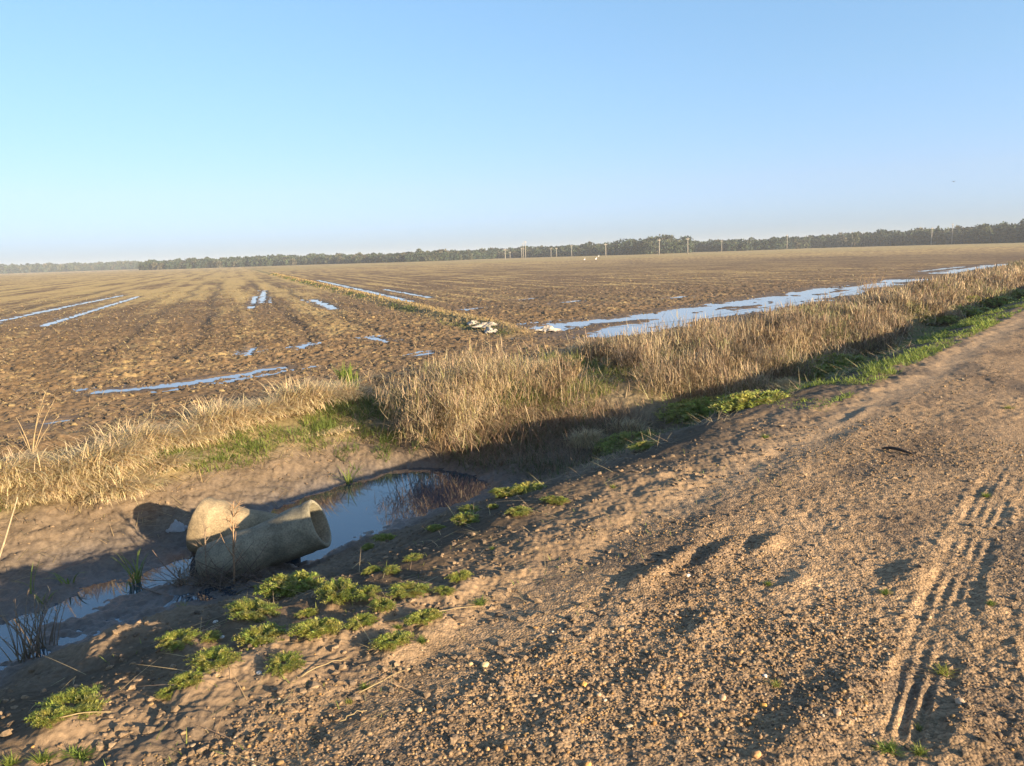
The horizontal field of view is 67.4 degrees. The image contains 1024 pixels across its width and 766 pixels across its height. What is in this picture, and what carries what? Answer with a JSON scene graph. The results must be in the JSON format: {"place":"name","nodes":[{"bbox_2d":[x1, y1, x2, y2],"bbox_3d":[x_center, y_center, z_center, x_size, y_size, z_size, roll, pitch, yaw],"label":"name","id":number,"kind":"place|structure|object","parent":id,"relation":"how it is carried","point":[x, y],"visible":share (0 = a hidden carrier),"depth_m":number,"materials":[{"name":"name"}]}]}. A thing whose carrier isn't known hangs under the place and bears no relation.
{"place":"outdoors","nodes":[
{"label":"outdoors","id":0,"kind":"place"},
{"bbox_2d":[0,467,490,669],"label":"ditch water","id":1,"kind":"structure","parent":0,"point":[358,508],"depth_m":8.02,"materials":[{"name":"blue liquid"}]},
{"bbox_2d":[172,553,196,585],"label":"dead weed","id":2,"kind":"object","parent":1,"relation":"in","point":[183,574],"visible":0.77,"depth_m":6.36,"materials":[{"name":"plant"}]},
{"bbox_2d":[0,242,1023,765],"bbox_3d":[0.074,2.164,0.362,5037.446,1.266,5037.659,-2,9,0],"label":"ground","id":3,"kind":"structure","parent":0,"point":[962,592],"depth_m":4.86,"materials":[{"name":"soil"}]},
{"bbox_2d":[0,752,26,765],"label":"grass tuft","id":4,"kind":"object","parent":3,"relation":"on","point":[9,761],"visible":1,"depth_m":2.59,"materials":[{"name":"green plant"}]},
{"bbox_2d":[0,585,53,662],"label":"dead weed","id":5,"kind":"object","parent":3,"relation":"on","point":[24,652],"visible":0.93,"depth_m":5.23,"materials":[{"name":"plant"}]},
{"bbox_2d":[0,482,72,509],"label":"straw tussock","id":6,"kind":"object","parent":3,"relation":"on","point":[8,502],"visible":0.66,"depth_m":7.38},
{"bbox_2d":[16,392,58,454],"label":"dry stalks","id":7,"kind":"object","parent":3,"relation":"on","point":[36,426],"visible":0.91,"depth_m":8.43,"materials":[{"name":"plant"}]},
{"bbox_2d":[13,599,68,650],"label":"dead weed","id":8,"kind":"object","parent":3,"relation":"on","point":[51,636],"visible":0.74,"depth_m":5.41,"materials":[{"name":"plant"}]},
{"bbox_2d":[23,749,59,765],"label":"grass tuft","id":9,"kind":"object","parent":3,"relation":"on","point":[43,758],"visible":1,"depth_m":2.58,"materials":[{"name":"green plant"}]},
{"bbox_2d":[4,458,81,489],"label":"straw tussock","id":10,"kind":"object","parent":3,"relation":"on","point":[33,485],"visible":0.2,"depth_m":7.61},
{"bbox_2d":[24,705,74,729],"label":"road weed","id":11,"kind":"object","parent":3,"relation":"on","point":[38,718],"visible":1,"depth_m":2.73,"materials":[{"name":"green plant"}]},
{"bbox_2d":[2,447,119,498],"bbox_3d":[-4.652,0.902,7.825,1.400,0.504,1.332,7,13,43],"label":"straw tussock","id":12,"kind":"object","parent":3,"relation":"on","point":[60,471],"visible":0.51,"depth_m":7.71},
{"bbox_2d":[0,295,123,320],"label":"puddle","id":13,"kind":"object","parent":3,"relation":"on","point":[33,313],"visible":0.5,"depth_m":42.13,"materials":[{"name":"blue liquid"}]},
{"bbox_2d":[28,677,110,724],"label":"road weed","id":14,"kind":"object","parent":3,"relation":"on","point":[82,699],"visible":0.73,"depth_m":2.86,"materials":[{"name":"green plant"}]},
{"bbox_2d":[48,742,102,765],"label":"grass tuft","id":15,"kind":"object","parent":3,"relation":"on","point":[80,755],"visible":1,"depth_m":2.61,"materials":[{"name":"green plant"}]},
{"bbox_2d":[40,296,140,325],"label":"puddle","id":16,"kind":"object","parent":3,"relation":"on","point":[65,319],"visible":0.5,"depth_m":37.23,"materials":[{"name":"blue liquid"}]},
{"bbox_2d":[46,464,139,497],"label":"straw tussock","id":17,"kind":"object","parent":3,"relation":"on","point":[98,480],"visible":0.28,"depth_m":7.80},
{"bbox_2d":[34,432,163,488],"bbox_3d":[-4.350,0.809,8.171,1.714,0.494,1.400,3,11,28],"label":"straw tussock","id":18,"kind":"object","parent":3,"relation":"on","point":[95,463],"visible":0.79,"depth_m":8.08,"materials":[{"name":"plant"}]},
{"bbox_2d":[54,428,169,471],"bbox_3d":[-4.388,0.723,8.471,1.594,0.374,1.352,7,13,44],"label":"straw tussock","id":19,"kind":"object","parent":3,"relation":"on","point":[140,456],"visible":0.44,"depth_m":8.40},
{"bbox_2d":[60,464,179,507],"bbox_3d":[-4.042,1.022,7.924,1.245,0.317,1.277,-6,10,-23],"label":"straw tussock","id":20,"kind":"object","parent":3,"relation":"on","point":[100,491],"visible":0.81,"depth_m":7.74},
{"bbox_2d":[70,416,188,456],"bbox_3d":[-4.399,0.630,8.921,1.578,0.445,1.343,-3,10,-6],"label":"straw tussock","id":21,"kind":"object","parent":3,"relation":"on","point":[145,432],"visible":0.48,"depth_m":8.86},
{"bbox_2d":[112,548,147,590],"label":"green reed","id":22,"kind":"object","parent":3,"relation":"on","point":[136,574],"visible":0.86,"depth_m":6.48,"materials":[{"name":"green plant"}]},
{"bbox_2d":[153,685,178,701],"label":"road weed","id":23,"kind":"object","parent":3,"relation":"on","point":[162,693],"visible":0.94,"depth_m":2.95,"materials":[{"name":"green plant"}]},
{"bbox_2d":[126,449,207,476],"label":"straw tussock","id":24,"kind":"object","parent":3,"relation":"on","point":[172,461],"visible":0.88,"depth_m":8.46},
{"bbox_2d":[165,519,187,532],"bbox_3d":[-3.253,1.388,7.454,0.196,0.123,0.127,-1,10,8],"label":"plastic scrap","id":25,"kind":"object","parent":3,"relation":"on","point":[176,526],"visible":0.99,"depth_m":7.42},
{"bbox_2d":[154,623,202,652],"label":"road weed","id":26,"kind":"object","parent":3,"relation":"on","point":[186,634],"visible":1,"depth_m":3.40,"materials":[{"name":"green plant"}]},
{"bbox_2d":[139,419,226,448],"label":"straw tussock","id":27,"kind":"object","parent":3,"relation":"on","point":[175,442],"visible":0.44,"depth_m":9.02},
{"bbox_2d":[168,670,204,689],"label":"road weed","id":28,"kind":"object","parent":3,"relation":"on","point":[180,680],"visible":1,"depth_m":2.95,"materials":[{"name":"green plant"}]},
{"bbox_2d":[73,365,317,393],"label":"puddle","id":29,"kind":"object","parent":3,"relation":"on","point":[211,379],"visible":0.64,"depth_m":14.14,"materials":[{"name":"blue liquid"}]},
{"bbox_2d":[139,404,256,446],"bbox_3d":[-3.844,0.512,9.573,1.498,0.353,1.734,-5,10,-17],"label":"straw tussock","id":30,"kind":"object","parent":3,"relation":"on","point":[215,430],"visible":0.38,"depth_m":9.46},
{"bbox_2d":[157,418,242,448],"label":"straw tussock","id":31,"kind":"object","parent":3,"relation":"on","point":[202,434],"visible":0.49,"depth_m":9.16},
{"bbox_2d":[189,522,222,576],"bbox_3d":[-2.562,1.404,6.449,0.256,0.555,0.190,4,11,30],"label":"dead sapling","id":32,"kind":"object","parent":3,"relation":"on","point":[205,556],"visible":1,"depth_m":6.42,"materials":[{"name":"plant"}]},
{"bbox_2d":[123,537,292,601],"bbox_3d":[-2.421,1.480,6.404,1.125,0.436,1.326,7,13,43],"label":"dead brush","id":33,"kind":"object","parent":3,"relation":"on","point":[221,580],"visible":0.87,"depth_m":6.34,"materials":[{"name":"plant"}]},
{"bbox_2d":[199,629,222,645],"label":"road weed","id":34,"kind":"object","parent":3,"relation":"on","point":[211,635],"visible":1,"depth_m":3.42,"materials":[{"name":"green plant"}]},
{"bbox_2d":[179,644,245,676],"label":"road weed","id":35,"kind":"object","parent":3,"relation":"on","point":[225,656],"visible":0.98,"depth_m":3.10,"materials":[{"name":"green plant"}]},
{"bbox_2d":[163,389,275,442],"bbox_3d":[-3.739,0.408,9.834,1.442,0.557,1.452,-10,12,-39],"label":"straw tussock","id":36,"kind":"object","parent":3,"relation":"on","point":[218,409],"visible":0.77,"depth_m":9.71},
{"bbox_2d":[186,497,278,552],"bbox_3d":[-2.477,1.401,7.082,0.844,0.527,0.525,14,11,3],"label":"boulder","id":37,"kind":"object","parent":3,"relation":"on","point":[208,511],"visible":0.33,"depth_m":6.89,"materials":[{"name":"stone"}]},
{"bbox_2d":[220,501,244,583],"bbox_3d":[-2.292,1.323,6.349,0.204,0.760,0.198,4,11,30],"label":"dead sapling","id":38,"kind":"object","parent":3,"relation":"on","point":[233,543],"visible":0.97,"depth_m":6.33,"materials":[{"name":"plant"}]},
{"bbox_2d":[222,596,282,623],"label":"road weed","id":39,"kind":"object","parent":3,"relation":"on","point":[242,607],"visible":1,"depth_m":3.65,"materials":[{"name":"green plant"}]},
{"bbox_2d":[229,621,286,650],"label":"road weed","id":40,"kind":"object","parent":3,"relation":"on","point":[268,632],"visible":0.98,"depth_m":3.33,"materials":[{"name":"green plant"}]},
{"bbox_2d":[195,499,330,577],"bbox_3d":[-2.153,1.420,6.682,1.064,0.442,0.444,-23,10,2],"label":"concrete pipe","id":41,"kind":"object","parent":3,"relation":"on","point":[299,531],"visible":0.82,"depth_m":6.51,"materials":[{"name":"concrete"}]},
{"bbox_2d":[233,395,293,424],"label":"straw tussock","id":42,"kind":"object","parent":3,"relation":"on","point":[263,417],"visible":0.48,"depth_m":10.11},
{"bbox_2d":[237,393,308,420],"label":"straw tussock","id":43,"kind":"object","parent":3,"relation":"on","point":[272,405],"visible":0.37,"depth_m":10.38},
{"bbox_2d":[257,650,306,678],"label":"road weed","id":44,"kind":"object","parent":3,"relation":"on","point":[276,665],"visible":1,"depth_m":3.06,"materials":[{"name":"green plant"}]},
{"bbox_2d":[234,392,332,414],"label":"straw tussock","id":45,"kind":"object","parent":3,"relation":"on","point":[299,410],"visible":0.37,"depth_m":10.52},
{"bbox_2d":[252,569,339,598],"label":"road weed","id":46,"kind":"object","parent":3,"relation":"on","point":[299,581],"visible":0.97,"depth_m":4.03,"materials":[{"name":"green plant"}]},
{"bbox_2d":[258,371,352,416],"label":"straw tussock","id":47,"kind":"object","parent":3,"relation":"on","point":[309,392],"visible":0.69,"depth_m":10.83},
{"bbox_2d":[293,608,321,618],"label":"road weed","id":48,"kind":"object","parent":3,"relation":"on","point":[309,611],"visible":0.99,"depth_m":3.61,"materials":[{"name":"green plant"}]},
{"bbox_2d":[286,616,346,641],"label":"road weed","id":49,"kind":"object","parent":3,"relation":"on","point":[324,625],"visible":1,"depth_m":3.30,"materials":[{"name":"green plant"}]},
{"bbox_2d":[307,576,358,607],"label":"road weed","id":50,"kind":"object","parent":3,"relation":"on","point":[342,584],"visible":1,"depth_m":3.74,"materials":[{"name":"green plant"}]},
{"bbox_2d":[307,425,358,437],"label":"straw tussock","id":51,"kind":"object","parent":3,"relation":"on","point":[340,430],"visible":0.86,"depth_m":10.12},
{"bbox_2d":[312,371,377,403],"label":"straw tussock","id":52,"kind":"object","parent":3,"relation":"on","point":[352,390],"visible":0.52,"depth_m":11.37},
{"bbox_2d":[332,362,359,388],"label":"tall grass","id":53,"kind":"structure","parent":3,"relation":"on","point":[348,372],"depth_m":11.83,"materials":[{"name":"green plant"}]},
{"bbox_2d":[342,612,386,630],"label":"road weed","id":54,"kind":"object","parent":3,"relation":"on","point":[365,619],"visible":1,"depth_m":3.41,"materials":[{"name":"green plant"}]},
{"bbox_2d":[316,280,412,301],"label":"puddle","id":55,"kind":"object","parent":3,"relation":"on","point":[390,296],"visible":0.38,"depth_m":51.38,"materials":[{"name":"blue liquid"}]},
{"bbox_2d":[350,584,386,601],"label":"road weed","id":56,"kind":"object","parent":3,"relation":"on","point":[360,593],"visible":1,"depth_m":3.70,"materials":[{"name":"green plant"}]},
{"bbox_2d":[369,533,396,543],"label":"road weed","id":57,"kind":"object","parent":3,"relation":"on","point":[385,536],"visible":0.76,"depth_m":6.02,"materials":[{"name":"green plant"}]},
{"bbox_2d":[367,596,399,614],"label":"road weed","id":58,"kind":"object","parent":3,"relation":"on","point":[383,604],"visible":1,"depth_m":3.53,"materials":[{"name":"green plant"}]},
{"bbox_2d":[361,629,417,653],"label":"road weed","id":59,"kind":"object","parent":3,"relation":"on","point":[395,636],"visible":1,"depth_m":3.21,"materials":[{"name":"green plant"}]},
{"bbox_2d":[381,564,402,574],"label":"road weed","id":60,"kind":"object","parent":3,"relation":"on","point":[388,569],"visible":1,"depth_m":4.15,"materials":[{"name":"green plant"}]},
{"bbox_2d":[385,581,431,603],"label":"road weed","id":61,"kind":"object","parent":3,"relation":"on","point":[409,588],"visible":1,"depth_m":3.71,"materials":[{"name":"green plant"}]},
{"bbox_2d":[398,608,446,630],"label":"road weed","id":62,"kind":"object","parent":3,"relation":"on","point":[428,614],"visible":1,"depth_m":3.39,"materials":[{"name":"green plant"}]},
{"bbox_2d":[429,585,455,596],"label":"road weed","id":63,"kind":"object","parent":3,"relation":"on","point":[446,589],"visible":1,"depth_m":3.69,"materials":[{"name":"green plant"}]},
{"bbox_2d":[352,336,558,459],"bbox_3d":[-0.905,0.112,10.667,2.561,1.512,3.022,3,11,27],"label":"reed clump","id":64,"kind":"object","parent":3,"relation":"on","point":[450,404],"visible":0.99,"depth_m":10.24,"materials":[{"name":"plant"}]},
{"bbox_2d":[0,280,911,446],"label":"field clods","id":65,"kind":"object","parent":3,"relation":"on","point":[55,415],"visible":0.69,"depth_m":17.22,"materials":[{"name":"soil"}]},
{"bbox_2d":[444,569,476,582],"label":"road weed","id":66,"kind":"object","parent":3,"relation":"on","point":[455,577],"visible":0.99,"depth_m":3.84,"materials":[{"name":"green plant"}]},
{"bbox_2d":[444,511,479,524],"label":"road weed","id":67,"kind":"object","parent":3,"relation":"on","point":[466,517],"visible":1,"depth_m":5.11,"materials":[{"name":"green plant"}]},
{"bbox_2d":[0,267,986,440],"bbox_3d":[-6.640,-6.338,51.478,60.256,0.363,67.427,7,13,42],"label":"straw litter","id":68,"kind":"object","parent":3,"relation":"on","point":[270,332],"visible":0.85,"depth_m":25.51,"materials":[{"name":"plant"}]},
{"bbox_2d":[488,487,520,498],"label":"road weed","id":69,"kind":"object","parent":3,"relation":"on","point":[500,492],"visible":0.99,"depth_m":5.67,"materials":[{"name":"green plant"}]},
{"bbox_2d":[0,259,1023,765],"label":"dry grass","id":70,"kind":"structure","parent":3,"relation":"on","point":[692,341],"depth_m":13.55,"materials":[{"name":"plant"}]},
{"bbox_2d":[0,221,1023,273],"bbox_3d":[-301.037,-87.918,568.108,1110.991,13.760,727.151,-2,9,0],"label":"woodland","id":71,"kind":"object","parent":3,"relation":"on","point":[1004,232],"visible":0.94,"depth_m":427.64,"materials":[{"name":"green plant"}]},
{"bbox_2d":[0,273,1023,765],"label":"green grass","id":72,"kind":"structure","parent":3,"relation":"on","point":[870,367],"depth_m":10.61,"materials":[{"name":"green plant"}]},
{"bbox_2d":[0,443,79,492],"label":"straw tussock","id":73,"kind":"object","parent":72,"relation":"on","point":[7,465],"visible":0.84,"depth_m":7.72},
{"bbox_2d":[0,443,101,489],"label":"straw tussock","id":74,"kind":"object","parent":72,"relation":"on","point":[49,468],"visible":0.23,"depth_m":7.80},
{"bbox_2d":[0,468,102,505],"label":"straw tussock","id":75,"kind":"object","parent":72,"relation":"on","point":[55,488],"visible":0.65,"depth_m":7.53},
{"bbox_2d":[73,471,170,501],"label":"straw tussock","id":76,"kind":"object","parent":72,"relation":"on","point":[145,491],"visible":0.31,"depth_m":7.83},
{"bbox_2d":[0,417,1023,765],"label":"soil crumbs","id":77,"kind":"object","parent":3,"relation":"on","point":[312,685],"visible":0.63,"depth_m":3.36,"materials":[{"name":"soil"}]},
{"bbox_2d":[504,505,537,516],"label":"road weed","id":78,"kind":"object","parent":3,"relation":"on","point":[521,510],"visible":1,"depth_m":4.96,"materials":[{"name":"green plant"}]},
{"bbox_2d":[506,481,546,494],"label":"road weed","id":79,"kind":"object","parent":3,"relation":"on","point":[522,487],"visible":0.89,"depth_m":5.74,"materials":[{"name":"green plant"}]},
{"bbox_2d":[526,355,582,400],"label":"dead weed","id":80,"kind":"object","parent":3,"relation":"on","point":[557,384],"visible":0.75,"depth_m":11.59,"materials":[{"name":"plant"}]},
{"bbox_2d":[539,495,570,505],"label":"road weed","id":81,"kind":"object","parent":3,"relation":"on","point":[552,499],"visible":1,"depth_m":5.14,"materials":[{"name":"green plant"}]},
{"bbox_2d":[534,349,585,381],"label":"dead weed","id":82,"kind":"object","parent":3,"relation":"on","point":[575,365],"visible":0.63,"depth_m":12.66,"materials":[{"name":"plant"}]},
{"bbox_2d":[560,426,611,450],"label":"straw tussock","id":83,"kind":"object","parent":3,"relation":"on","point":[589,439],"visible":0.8,"depth_m":9.90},
{"bbox_2d":[596,341,658,374],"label":"dead weed","id":84,"kind":"object","parent":3,"relation":"on","point":[624,361],"visible":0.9,"depth_m":13.13,"materials":[{"name":"plant"}]},
{"bbox_2d":[603,413,654,435],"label":"straw tussock","id":85,"kind":"object","parent":3,"relation":"on","point":[629,427],"visible":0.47,"depth_m":10.39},
{"bbox_2d":[593,428,673,453],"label":"verge weed","id":86,"kind":"object","parent":3,"relation":"on","point":[620,437],"visible":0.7,"depth_m":9.71,"materials":[{"name":"green plant"}]},
{"bbox_2d":[627,440,659,450],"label":"verge weed","id":87,"kind":"object","parent":3,"relation":"on","point":[637,445],"visible":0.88,"depth_m":7.14,"materials":[{"name":"green plant"}]},
{"bbox_2d":[652,393,733,421],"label":"verge weed","id":88,"kind":"object","parent":3,"relation":"on","point":[685,408],"visible":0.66,"depth_m":11.33,"materials":[{"name":"green plant"}]},
{"bbox_2d":[519,287,870,334],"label":"puddle","id":89,"kind":"object","parent":3,"relation":"on","point":[709,310],"visible":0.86,"depth_m":26.52,"materials":[{"name":"blue liquid"}]},
{"bbox_2d":[510,279,931,338],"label":"puddle","id":90,"kind":"object","parent":3,"relation":"on","point":[613,330],"visible":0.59,"depth_m":22.74,"materials":[{"name":"blue liquid"}]},
{"bbox_2d":[696,343,745,374],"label":"dead weed","id":91,"kind":"object","parent":3,"relation":"on","point":[728,359],"visible":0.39,"depth_m":13.33,"materials":[{"name":"plant"}]},
{"bbox_2d":[713,330,753,357],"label":"dead weed","id":92,"kind":"object","parent":3,"relation":"on","point":[738,341],"visible":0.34,"depth_m":14.48,"materials":[{"name":"plant"}]},
{"bbox_2d":[709,388,792,413],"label":"verge weed","id":93,"kind":"object","parent":3,"relation":"on","point":[739,401],"visible":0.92,"depth_m":8.44,"materials":[{"name":"green plant"}]},
{"bbox_2d":[711,333,790,379],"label":"dead weed","id":94,"kind":"object","parent":3,"relation":"on","point":[748,354],"visible":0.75,"depth_m":13.76,"materials":[{"name":"plant"}]},
{"bbox_2d":[747,321,794,353],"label":"dead weed","id":95,"kind":"object","parent":3,"relation":"on","point":[782,337],"visible":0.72,"depth_m":15.66,"materials":[{"name":"plant"}]},
{"bbox_2d":[753,310,802,332],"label":"dead weed","id":96,"kind":"object","parent":3,"relation":"on","point":[775,319],"visible":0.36,"depth_m":17.21,"materials":[{"name":"plant"}]},
{"bbox_2d":[768,377,805,390],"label":"straw tussock","id":97,"kind":"object","parent":3,"relation":"on","point":[787,381],"visible":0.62,"depth_m":13.29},
{"bbox_2d":[794,364,852,379],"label":"verge weed","id":98,"kind":"object","parent":3,"relation":"on","point":[821,370],"visible":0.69,"depth_m":14.43,"materials":[{"name":"green plant"}]},
{"bbox_2d":[795,352,868,369],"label":"verge weed","id":99,"kind":"object","parent":3,"relation":"on","point":[848,358],"visible":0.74,"depth_m":15.62,"materials":[{"name":"green plant"}]},
{"bbox_2d":[851,274,884,295],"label":"dead weed","id":100,"kind":"object","parent":3,"relation":"on","point":[864,284],"visible":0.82,"depth_m":27.59,"materials":[{"name":"plant"}]},
{"bbox_2d":[871,738,907,756],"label":"grass tuft","id":101,"kind":"object","parent":3,"relation":"on","point":[889,748],"visible":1,"depth_m":2.46,"materials":[{"name":"green plant"}]},
{"bbox_2d":[909,293,955,314],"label":"dead weed","id":102,"kind":"object","parent":3,"relation":"on","point":[926,302],"visible":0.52,"depth_m":23.13,"materials":[{"name":"plant"}]},
{"bbox_2d":[916,314,961,323],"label":"verge weed","id":103,"kind":"object","parent":3,"relation":"on","point":[948,318],"visible":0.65,"depth_m":22.39,"materials":[{"name":"green plant"}]},
{"bbox_2d":[927,661,965,678],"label":"grass tuft","id":104,"kind":"object","parent":3,"relation":"on","point":[941,669],"visible":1,"depth_m":2.89,"materials":[{"name":"green plant"}]},
{"bbox_2d":[929,264,1003,273],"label":"puddle","id":105,"kind":"object","parent":3,"relation":"on","point":[964,269],"visible":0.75,"depth_m":54.99,"materials":[{"name":"blue liquid"}]},
{"bbox_2d":[948,305,993,316],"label":"verge weed","id":106,"kind":"object","parent":3,"relation":"on","point":[978,310],"visible":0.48,"depth_m":24.77,"materials":[{"name":"green plant"}]},
{"bbox_2d":[964,295,1016,306],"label":"verge weed","id":107,"kind":"object","parent":3,"relation":"on","point":[988,301],"visible":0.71,"depth_m":27.45,"materials":[{"name":"green plant"}]},
{"bbox_2d":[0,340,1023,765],"bbox_3d":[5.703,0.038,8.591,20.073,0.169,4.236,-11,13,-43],"label":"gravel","id":108,"kind":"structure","parent":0,"point":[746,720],"depth_m":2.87,"materials":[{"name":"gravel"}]},
{"bbox_2d":[0,0,1023,264],"label":"sky","id":109,"kind":"structure","parent":0,"point":[131,130],"materials":[{"name":"blue"}]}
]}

